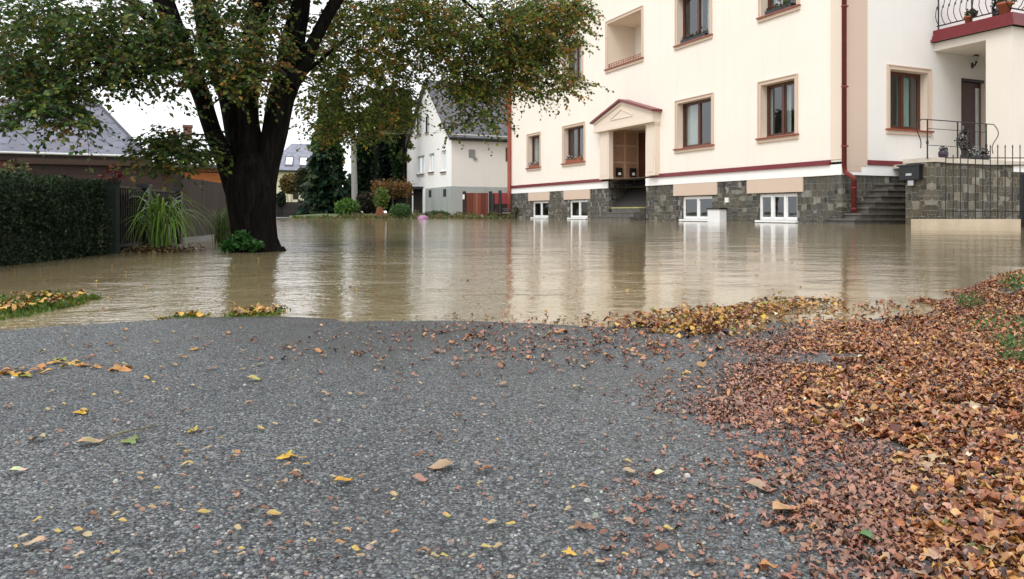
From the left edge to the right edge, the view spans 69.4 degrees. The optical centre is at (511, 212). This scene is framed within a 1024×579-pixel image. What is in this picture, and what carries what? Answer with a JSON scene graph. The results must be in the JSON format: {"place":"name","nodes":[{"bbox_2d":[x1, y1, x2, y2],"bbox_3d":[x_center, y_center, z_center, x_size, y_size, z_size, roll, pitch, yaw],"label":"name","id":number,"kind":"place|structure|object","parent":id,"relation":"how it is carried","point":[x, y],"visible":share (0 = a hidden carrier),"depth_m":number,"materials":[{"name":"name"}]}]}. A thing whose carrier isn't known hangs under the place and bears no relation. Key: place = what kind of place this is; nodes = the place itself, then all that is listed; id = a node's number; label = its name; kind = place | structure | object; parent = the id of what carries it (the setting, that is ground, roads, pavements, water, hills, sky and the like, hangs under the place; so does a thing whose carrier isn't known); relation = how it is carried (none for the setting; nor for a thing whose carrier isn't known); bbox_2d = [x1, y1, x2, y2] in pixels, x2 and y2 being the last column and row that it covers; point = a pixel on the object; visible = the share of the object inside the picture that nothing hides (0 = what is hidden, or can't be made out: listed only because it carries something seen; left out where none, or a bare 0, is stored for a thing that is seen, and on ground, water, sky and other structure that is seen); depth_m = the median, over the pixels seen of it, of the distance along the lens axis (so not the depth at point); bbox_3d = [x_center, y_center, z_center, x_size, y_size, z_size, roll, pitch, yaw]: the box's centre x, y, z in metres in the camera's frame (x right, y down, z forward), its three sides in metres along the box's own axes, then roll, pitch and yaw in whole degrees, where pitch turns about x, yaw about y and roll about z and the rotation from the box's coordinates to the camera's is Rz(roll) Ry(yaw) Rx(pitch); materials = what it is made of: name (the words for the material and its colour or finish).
{"place":"outdoors","nodes":[
{"label":"outdoors","id":0,"kind":"place"},
{"bbox_2d":[0,158,31,174],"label":"garden shrub","id":1,"kind":"object","parent":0,"point":[16,168],"visible":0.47,"depth_m":9.02,"materials":[{"name":"green plant"}]},
{"bbox_2d":[118,188,217,251],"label":"ornamental grass","id":2,"kind":"object","parent":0,"point":[162,224],"depth_m":7.33,"materials":[{"name":"green plant"}]},
{"bbox_2d":[200,207,230,242],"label":"ornamental grass","id":3,"kind":"object","parent":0,"point":[222,225],"depth_m":9.34,"materials":[{"name":"green plant"}]},
{"bbox_2d":[0,0,530,212],"label":"sky","id":4,"kind":"structure","parent":0,"point":[130,116],"materials":[{"name":"white"}]},
{"bbox_2d":[289,210,514,218],"bbox_3d":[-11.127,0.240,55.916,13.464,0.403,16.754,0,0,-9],"label":"grass verge","id":5,"kind":"object","parent":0,"point":[331,214],"depth_m":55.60,"materials":[{"name":"green plant"}]},
{"bbox_2d":[293,111,358,215],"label":"conifer tree","id":6,"kind":"object","parent":5,"relation":"on","point":[324,183],"visible":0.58,"depth_m":61.06,"materials":[{"name":"green plant"}]},
{"bbox_2d":[356,191,375,213],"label":"garden bush","id":7,"kind":"object","parent":5,"relation":"on","point":[366,203],"visible":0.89,"depth_m":57.57,"materials":[{"name":"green plant"}]},
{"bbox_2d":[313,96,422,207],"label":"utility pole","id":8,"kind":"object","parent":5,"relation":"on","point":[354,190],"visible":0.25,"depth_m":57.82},
{"bbox_2d":[349,55,395,213],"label":"garden tree","id":9,"kind":"object","parent":5,"relation":"on","point":[388,138],"visible":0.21,"depth_m":59.91,"materials":[{"name":"green plant"}]},
{"bbox_2d":[373,187,389,210],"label":"garden bush","id":10,"kind":"object","parent":5,"relation":"on","point":[378,200],"visible":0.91,"depth_m":51.79,"materials":[{"name":"green plant"}]},
{"bbox_2d":[370,173,413,214],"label":"vine pergola","id":11,"kind":"object","parent":5,"relation":"on","point":[402,192],"visible":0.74,"depth_m":54.02,"materials":[{"name":"brown plant"}]},
{"bbox_2d":[389,203,410,218],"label":"garden bush","id":12,"kind":"object","parent":5,"relation":"on","point":[406,209],"visible":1,"depth_m":46.78,"materials":[{"name":"green plant"}]},
{"bbox_2d":[423,210,450,216],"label":"garden bush","id":13,"kind":"object","parent":5,"relation":"on","point":[433,212],"visible":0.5,"depth_m":51.67,"materials":[{"name":"green plant"}]},
{"bbox_2d":[0,283,1023,578],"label":"asphalt road","id":14,"kind":"structure","parent":0,"point":[620,373],"depth_m":1.10,"materials":[{"name":"grey stone"}]},
{"bbox_2d":[21,535,46,545],"bbox_3d":[-0.500,0.344,0.774,0.019,0.006,0.017,0,0,22],"label":"fallen leaf","id":15,"kind":"object","parent":14,"relation":"on","point":[39,538],"visible":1,"depth_m":0.78,"materials":[{"name":"beige plant"}]},
{"bbox_2d":[76,436,105,443],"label":"fallen leaf","id":16,"kind":"object","parent":14,"relation":"on","point":[90,439],"visible":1,"depth_m":1.14,"materials":[{"name":"beige plant"}]},
{"bbox_2d":[108,363,139,370],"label":"fallen leaf","id":17,"kind":"object","parent":14,"relation":"on","point":[118,367],"visible":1,"depth_m":1.70,"materials":[{"name":"orange plant"}]},
{"bbox_2d":[106,424,156,437],"bbox_3d":[-0.614,0.352,1.197,0.004,0.006,0.083,0,0,33],"label":"dry stalk","id":18,"kind":"object","parent":14,"relation":"on","point":[130,430],"visible":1,"depth_m":1.19,"materials":[{"name":"brown plant"}]},
{"bbox_2d":[120,435,144,443],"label":"fallen leaf","id":19,"kind":"object","parent":14,"relation":"on","point":[132,439],"visible":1,"depth_m":1.15,"materials":[{"name":"green plant"}]},
{"bbox_2d":[266,509,282,514],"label":"fallen leaf","id":20,"kind":"object","parent":14,"relation":"on","point":[274,512],"visible":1,"depth_m":0.85,"materials":[{"name":"yellow plant"}]},
{"bbox_2d":[267,450,297,458],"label":"fallen leaf","id":21,"kind":"object","parent":14,"relation":"on","point":[286,455],"visible":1,"depth_m":1.06,"materials":[{"name":"yellow plant"}]},
{"bbox_2d":[411,473,428,481],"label":"fallen leaf","id":22,"kind":"object","parent":14,"relation":"on","point":[418,476],"visible":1,"depth_m":0.96,"materials":[{"name":"plant"}]},
{"bbox_2d":[427,459,453,468],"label":"fallen leaf","id":23,"kind":"object","parent":14,"relation":"on","point":[440,463],"visible":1,"depth_m":1.02,"materials":[{"name":"beige plant"}]},
{"bbox_2d":[0,317,897,578],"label":"road aggregate","id":24,"kind":"object","parent":14,"relation":"on","point":[445,561],"visible":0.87,"depth_m":0.97,"materials":[{"name":"grey gravel"}]},
{"bbox_2d":[8,270,1023,578],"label":"leaf crumbs","id":25,"kind":"object","parent":14,"relation":"on","point":[864,488],"visible":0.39,"depth_m":0.99,"materials":[{"name":"brown plant"}]},
{"bbox_2d":[571,519,601,528],"bbox_3d":[0.082,0.346,0.819,0.031,0.004,0.029,0,0,16],"label":"fallen leaf","id":26,"kind":"object","parent":14,"relation":"on","point":[585,525],"visible":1,"depth_m":0.82,"materials":[{"name":"brown plant"}]},
{"bbox_2d":[225,269,1023,578],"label":"leaf litter","id":27,"kind":"object","parent":14,"relation":"on","point":[996,538],"visible":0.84,"depth_m":1.41,"materials":[{"name":"brown plant"}]},
{"bbox_2d":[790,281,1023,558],"bbox_3d":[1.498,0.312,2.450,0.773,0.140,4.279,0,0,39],"label":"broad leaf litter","id":28,"kind":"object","parent":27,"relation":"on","point":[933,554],"visible":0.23,"depth_m":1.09,"materials":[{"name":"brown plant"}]},
{"bbox_2d":[945,292,986,312],"bbox_3d":[1.682,0.346,2.790,0.269,0.109,0.251,0,0,-37],"label":"weed","id":29,"kind":"object","parent":27,"relation":"on","point":[969,298],"visible":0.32,"depth_m":2.76,"materials":[{"name":"green plant"}]},
{"bbox_2d":[964,307,1023,343],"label":"weed","id":30,"kind":"object","parent":27,"relation":"on","point":[1002,325],"visible":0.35,"depth_m":2.06,"materials":[{"name":"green plant"}]},
{"bbox_2d":[979,271,1023,299],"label":"weed","id":31,"kind":"object","parent":27,"relation":"on","point":[1013,279],"visible":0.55,"depth_m":2.81,"materials":[{"name":"green plant"}]},
{"bbox_2d":[994,335,1023,360],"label":"weed","id":32,"kind":"object","parent":27,"relation":"on","point":[1007,346],"visible":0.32,"depth_m":1.76,"materials":[{"name":"green plant"}]},
{"bbox_2d":[653,543,670,549],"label":"fallen leaf","id":33,"kind":"object","parent":14,"relation":"on","point":[662,546],"visible":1,"depth_m":0.76,"materials":[{"name":"brown plant"}]},
{"bbox_2d":[745,478,777,491],"bbox_3d":[0.313,0.344,0.931,0.031,0.010,0.028,0,0,-12],"label":"fallen leaf","id":34,"kind":"object","parent":14,"relation":"on","point":[759,483],"visible":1,"depth_m":0.94,"materials":[{"name":"beige plant"}]},
{"bbox_2d":[760,559,778,568],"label":"fallen leaf","id":35,"kind":"object","parent":14,"relation":"on","point":[764,561],"visible":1,"depth_m":0.72,"materials":[{"name":"orange plant"}]},
{"bbox_2d":[773,501,800,510],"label":"fallen leaf","id":36,"kind":"object","parent":14,"relation":"on","point":[777,505],"visible":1,"depth_m":0.86,"materials":[{"name":"beige plant"}]},
{"bbox_2d":[859,529,883,540],"bbox_3d":[0.379,0.342,0.781,0.017,0.007,0.019,0,0,-23],"label":"fallen leaf","id":37,"kind":"object","parent":14,"relation":"on","point":[868,533],"visible":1,"depth_m":0.79,"materials":[{"name":"green plant"}]},
{"bbox_2d":[0,218,1023,330],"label":"water","id":38,"kind":"structure","parent":0,"point":[593,262],"depth_m":4.79,"materials":[{"name":"brown liquid"}]},
{"bbox_2d":[0,166,116,266],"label":"hedge","id":39,"kind":"object","parent":38,"relation":"in","point":[51,218],"visible":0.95,"depth_m":5.88,"materials":[{"name":"green plant"}]},
{"bbox_2d":[30,65,106,105],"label":"garden tree","id":40,"kind":"object","parent":38,"relation":"on","point":[98,97],"visible":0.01,"depth_m":48.77,"materials":[{"name":"green plant"}]},
{"bbox_2d":[98,164,126,193],"bbox_3d":[-4.103,-0.061,7.593,0.260,0.884,0.234,0,0,-30],"label":"red shrub","id":41,"kind":"object","parent":38,"relation":"on","point":[110,166],"visible":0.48,"depth_m":7.58,"materials":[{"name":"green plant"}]},
{"bbox_2d":[102,180,182,253],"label":"garden gate","id":42,"kind":"structure","parent":38,"relation":"on","point":[118,199],"depth_m":7.36,"materials":[{"name":"brown metal"}]},
{"bbox_2d":[121,240,214,252],"bbox_3d":[-3.518,0.340,7.305,0.975,0.111,0.966,0,0,-36],"label":"plant debris","id":43,"kind":"object","parent":38,"relation":"on","point":[149,249],"visible":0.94,"depth_m":7.22,"materials":[{"name":"brown plant"}]},
{"bbox_2d":[158,311,209,319],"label":"drowned grass","id":44,"kind":"structure","parent":38,"relation":"on","point":[185,315],"depth_m":2.68,"materials":[{"name":"green plant"}]},
{"bbox_2d":[157,310,203,319],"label":"leaves on grass","id":45,"kind":"object","parent":44,"relation":"on","point":[198,313],"visible":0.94,"depth_m":2.67,"materials":[{"name":"yellow plant"}]},
{"bbox_2d":[182,124,211,164],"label":"house","id":46,"kind":"structure","parent":38,"relation":"on","point":[189,127],"depth_m":62.70,"materials":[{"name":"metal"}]},
{"bbox_2d":[175,164,220,182],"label":"orange shed","id":47,"kind":"structure","parent":38,"relation":"on","point":[205,175],"depth_m":15.22,"materials":[{"name":"wood"}]},
{"bbox_2d":[171,174,229,243],"bbox_3d":[-4.505,0.145,10.970,0.220,1.271,4.678,0,0,-7],"label":"board fence","id":48,"kind":"object","parent":38,"relation":"on","point":[211,197],"visible":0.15,"depth_m":10.54,"materials":[{"name":"brown wood"}]},
{"bbox_2d":[218,229,264,252],"bbox_3d":[-2.578,0.307,7.052,0.421,0.310,0.256,0,0,0],"label":"leafy plant","id":49,"kind":"object","parent":38,"relation":"in","point":[248,242],"visible":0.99,"depth_m":7.01,"materials":[{"name":"green plant"}]},
{"bbox_2d":[224,306,290,318],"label":"drowned grass","id":50,"kind":"structure","parent":38,"relation":"on","point":[269,314],"depth_m":2.74,"materials":[{"name":"green plant"}]},
{"bbox_2d":[232,303,285,315],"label":"leaves on grass","id":51,"kind":"object","parent":38,"relation":"on","point":[258,306],"visible":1,"depth_m":2.79,"materials":[{"name":"yellow plant"}]},
{"bbox_2d":[293,167,308,199],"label":"garden tree","id":52,"kind":"object","parent":38,"relation":"on","point":[300,178],"visible":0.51,"depth_m":71.40,"materials":[{"name":"green plant"}]},
{"bbox_2d":[0,0,613,251],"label":"tree","id":53,"kind":"object","parent":38,"relation":"in","point":[245,152],"visible":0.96,"depth_m":7.33,"materials":[{"name":"green plant"}]},
{"bbox_2d":[325,71,349,127],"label":"garden tree","id":54,"kind":"object","parent":38,"relation":"on","point":[331,97],"visible":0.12,"depth_m":62.14,"materials":[{"name":"green plant"}]},
{"bbox_2d":[333,197,360,216],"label":"garden bush","id":55,"kind":"object","parent":38,"relation":"on","point":[345,205],"visible":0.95,"depth_m":49.58,"materials":[{"name":"green plant"}]},
{"bbox_2d":[346,133,379,212],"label":"conifer tree","id":56,"kind":"object","parent":38,"relation":"on","point":[365,169],"visible":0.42,"depth_m":65.38,"materials":[{"name":"green plant"}]},
{"bbox_2d":[374,84,396,212],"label":"conifer tree","id":57,"kind":"object","parent":38,"relation":"on","point":[385,167],"visible":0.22,"depth_m":69.12,"materials":[{"name":"green plant"}]},
{"bbox_2d":[386,104,412,206],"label":"conifer tree","id":58,"kind":"object","parent":38,"relation":"on","point":[397,167],"visible":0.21,"depth_m":67.40,"materials":[{"name":"green plant"}]},
{"bbox_2d":[392,46,416,181],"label":"garden tree","id":59,"kind":"object","parent":38,"relation":"on","point":[403,156],"visible":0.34,"depth_m":61.92,"materials":[{"name":"green plant"}]},
{"bbox_2d":[462,191,491,215],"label":"red gate","id":60,"kind":"structure","parent":38,"relation":"on","point":[476,203],"depth_m":51.00,"materials":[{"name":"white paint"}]},
{"bbox_2d":[10,241,968,314],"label":"floating leaf bits","id":61,"kind":"object","parent":38,"relation":"on","point":[403,313],"visible":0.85,"depth_m":3.50,"materials":[{"name":"plant"}]},
{"bbox_2d":[492,193,506,215],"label":"fence","id":62,"kind":"structure","parent":38,"relation":"on","point":[496,201],"depth_m":50.20,"materials":[{"name":"metal"}]},
{"bbox_2d":[499,190,501,218],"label":"fence post","id":63,"kind":"object","parent":38,"relation":"on","point":[500,201],"visible":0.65,"depth_m":48.90,"materials":[{"name":"black metal"}]},
{"bbox_2d":[706,208,726,221],"bbox_3d":[8.466,0.237,30.606,0.386,0.885,0.836,0,0,-24],"label":"meter cabinet","id":64,"kind":"object","parent":38,"relation":"on","point":[716,214],"visible":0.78,"depth_m":30.32,"materials":[{"name":"white paint"}]},
{"bbox_2d":[602,293,845,335],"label":"floating leaves","id":65,"kind":"object","parent":38,"relation":"on","point":[691,325],"visible":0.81,"depth_m":2.66,"materials":[{"name":"yellow plant"}]},
{"bbox_2d":[822,183,905,223],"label":"stone stairs","id":66,"kind":"structure","parent":38,"relation":"on","point":[883,203],"depth_m":24.99,"materials":[{"name":"grey stone"}]},
{"bbox_2d":[911,144,1023,227],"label":"spiked fence","id":67,"kind":"object","parent":38,"relation":"on","point":[970,223],"visible":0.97,"depth_m":19.23,"materials":[{"name":"metal"}]},
{"label":"soil islet","id":68,"kind":"structure","parent":38,"relation":"on","visible":0},
{"bbox_2d":[0,289,98,311],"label":"leaves on grass","id":69,"kind":"object","parent":68,"relation":"on","point":[6,304],"visible":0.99,"depth_m":2.99,"materials":[{"name":"yellow plant"}]},
{"bbox_2d":[0,289,101,319],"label":"grass islet","id":70,"kind":"object","parent":68,"relation":"on","point":[33,309],"depth_m":2.94,"materials":[{"name":"green plant"}]},
{"bbox_3d":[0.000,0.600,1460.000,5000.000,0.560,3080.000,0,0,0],"label":"ground","id":71,"kind":"structure","parent":0,"visible":0},
{"bbox_2d":[0,98,149,184],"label":"hip roof house","id":72,"kind":"structure","parent":71,"relation":"on","point":[15,148],"depth_m":23.22,"materials":[{"name":"grey tile"}]},
{"bbox_2d":[17,158,175,231],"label":"timber shed","id":73,"kind":"structure","parent":71,"relation":"on","point":[75,168],"depth_m":14.43,"materials":[{"name":"brown wood"}]},
{"bbox_2d":[276,201,297,216],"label":"fence","id":74,"kind":"object","parent":71,"relation":"on","point":[289,209],"visible":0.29,"depth_m":66.00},
{"bbox_2d":[278,172,297,201],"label":"garden tree","id":75,"kind":"object","parent":71,"relation":"on","point":[287,183],"visible":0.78,"depth_m":74.37,"materials":[{"name":"yellow plant"}]},
{"bbox_2d":[276,143,312,201],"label":"skylight house","id":76,"kind":"structure","parent":71,"relation":"on","point":[292,160],"depth_m":87.07,"materials":[{"name":"grey tile"}]},
{"bbox_2d":[405,80,506,214],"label":"gabled house","id":77,"kind":"structure","parent":71,"relation":"on","point":[472,166],"depth_m":57.75,"materials":[{"name":"white paint"}]},
{"bbox_2d":[413,189,422,212],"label":"door","id":78,"kind":"structure","parent":77,"relation":"in","point":[418,194],"depth_m":63.58,"materials":[{"name":"brown wood"}]},
{"bbox_2d":[417,156,424,176],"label":"window","id":79,"kind":"structure","parent":77,"relation":"in","point":[422,173],"depth_m":63.19,"materials":[{"name":"white plastic"}]},
{"bbox_2d":[507,0,1023,223],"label":"apartment house","id":80,"kind":"structure","parent":71,"relation":"on","point":[807,111],"depth_m":28.92,"materials":[{"name":"beige paint"}]},
{"bbox_2d":[525,131,540,170],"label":"window","id":81,"kind":"structure","parent":80,"relation":"in","point":[537,138],"depth_m":47.32,"materials":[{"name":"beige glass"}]},
{"bbox_2d":[534,201,547,216],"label":"window","id":82,"kind":"structure","parent":80,"relation":"in","point":[541,202],"depth_m":46.06,"materials":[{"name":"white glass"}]},
{"bbox_2d":[562,38,582,84],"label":"window","id":83,"kind":"structure","parent":80,"relation":"in","point":[581,59],"depth_m":42.18,"materials":[{"name":"beige paint"}]},
{"bbox_2d":[560,121,585,166],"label":"window","id":84,"kind":"structure","parent":80,"relation":"in","point":[563,164],"depth_m":42.19,"materials":[{"name":"beige paint"}]},
{"bbox_2d":[565,153,582,162],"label":"window box","id":85,"kind":"object","parent":80,"relation":"on","point":[568,160],"visible":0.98,"depth_m":42.06,"materials":[{"name":"ceramic"}]},
{"bbox_2d":[571,200,587,217],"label":"window","id":86,"kind":"structure","parent":80,"relation":"in","point":[572,201],"depth_m":41.69,"materials":[{"name":"white plastic"}]},
{"bbox_2d":[673,0,712,49],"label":"window","id":87,"kind":"structure","parent":80,"relation":"in","point":[677,46],"depth_m":32.41,"materials":[{"name":"beige paint"}]},
{"bbox_2d":[673,92,714,152],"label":"window","id":88,"kind":"structure","parent":80,"relation":"in","point":[694,108],"depth_m":32.72,"materials":[{"name":"beige glass"}]},
{"bbox_2d":[680,26,708,43],"bbox_3d":[7.966,-7.762,32.239,0.496,0.475,1.766,0,0,-24],"label":"window box","id":89,"kind":"object","parent":80,"relation":"on","point":[694,36],"visible":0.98,"depth_m":32.07,"materials":[{"name":"black paint"}]},
{"bbox_2d":[684,196,711,218],"bbox_3d":[8.120,-0.220,32.147,0.085,0.994,2.054,0,0,-24],"label":"window","id":90,"kind":"structure","parent":80,"relation":"in","point":[698,198],"depth_m":32.16,"materials":[{"name":"white plastic"}]},
{"bbox_2d":[755,73,798,142],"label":"window","id":91,"kind":"structure","parent":80,"relation":"in","point":[786,86],"depth_m":27.80,"materials":[{"name":"beige glass"}]},
{"bbox_2d":[756,0,800,22],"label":"window","id":92,"kind":"structure","parent":80,"relation":"in","point":[796,7],"depth_m":27.86,"materials":[{"name":"beige glass"}]},
{"bbox_2d":[760,193,796,219],"bbox_3d":[10.062,-0.220,27.811,0.085,0.994,1.980,0,0,-24],"label":"window","id":93,"kind":"structure","parent":80,"relation":"in","point":[786,196],"depth_m":28.03,"materials":[{"name":"white plastic"}]},
{"bbox_2d":[765,0,794,14],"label":"window box","id":94,"kind":"object","parent":80,"relation":"on","point":[770,9],"visible":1,"depth_m":27.62,"materials":[{"name":"black paint"}]},
{"bbox_2d":[886,64,934,135],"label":"window","id":95,"kind":"structure","parent":80,"relation":"in","point":[902,127],"depth_m":26.64,"materials":[{"name":"beige glass"}]},
{"bbox_2d":[964,8,977,22],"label":"potted plant","id":96,"kind":"object","parent":80,"relation":"on","point":[967,19],"visible":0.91,"depth_m":25.67,"materials":[{"name":"green plant"}]},
{"bbox_2d":[961,78,983,158],"bbox_3d":[17.261,-3.368,27.851,1.338,3.295,0.184,0,0,-24],"label":"front door","id":97,"kind":"structure","parent":80,"relation":"in","point":[970,88],"depth_m":27.93,"materials":[{"name":"brown wood"}]},
{"bbox_2d":[935,0,1023,29],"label":"balcony railing","id":98,"kind":"object","parent":80,"relation":"on","point":[972,17],"visible":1,"depth_m":25.62,"materials":[{"name":"metal"}]},
{"bbox_2d":[990,0,1003,16],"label":"balcony shrub","id":99,"kind":"object","parent":80,"relation":"on","point":[993,10],"visible":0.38,"depth_m":25.14,"materials":[{"name":"plant"}]},
{"bbox_2d":[996,0,1017,14],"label":"potted plant","id":100,"kind":"object","parent":80,"relation":"on","point":[1002,6],"visible":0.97,"depth_m":24.49,"materials":[{"name":"orange plant"}]},
{"bbox_2d":[893,157,1023,224],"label":"stone terrace","id":101,"kind":"structure","parent":71,"relation":"on","point":[925,197],"depth_m":23.41,"materials":[{"name":"grey stone"}]},
{"bbox_2d":[897,164,923,185],"bbox_3d":[12.563,-1.190,23.324,0.218,0.660,0.800,0,0,-24],"label":"letter box","id":102,"kind":"object","parent":101,"relation":"attached to","point":[912,173],"visible":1,"depth_m":23.24,"materials":[{"name":"black paint"}]},
{"bbox_2d":[938,145,948,157],"bbox_3d":[13.659,-1.931,23.416,0.294,0.461,0.294,0,0,34],"label":"plant pot","id":103,"kind":"object","parent":101,"relation":"on","point":[942,152],"visible":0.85,"depth_m":23.33,"materials":[{"name":"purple ceramic"}]},
{"bbox_2d":[916,119,998,159],"bbox_3d":[14.171,-2.285,23.448,3.916,1.230,0.072,0,0,-24],"label":"terrace railing","id":104,"kind":"object","parent":101,"relation":"on","point":[971,144],"visible":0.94,"depth_m":23.47,"materials":[{"name":"metal"}]},
{"bbox_2d":[954,129,972,158],"bbox_3d":[15.063,-2.226,24.631,0.622,1.087,0.400,0,0,0],"label":"plant stand","id":105,"kind":"object","parent":101,"relation":"on","point":[965,132],"visible":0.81,"depth_m":24.60,"materials":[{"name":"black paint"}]},
{"bbox_2d":[969,146,981,158],"bbox_3d":[15.246,-1.967,24.361,0.408,0.534,0.433,0,0,0],"label":"flower pot","id":106,"kind":"object","parent":101,"relation":"on","point":[977,151],"visible":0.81,"depth_m":24.29,"materials":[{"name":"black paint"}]},
{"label":"road","id":107,"kind":"structure","parent":0,"visible":0},
{"bbox_2d":[276,191,285,216],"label":"clipped shrub","id":108,"kind":"object","parent":107,"relation":"on","point":[281,199],"visible":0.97,"depth_m":65.80,"materials":[{"name":"green plant"}]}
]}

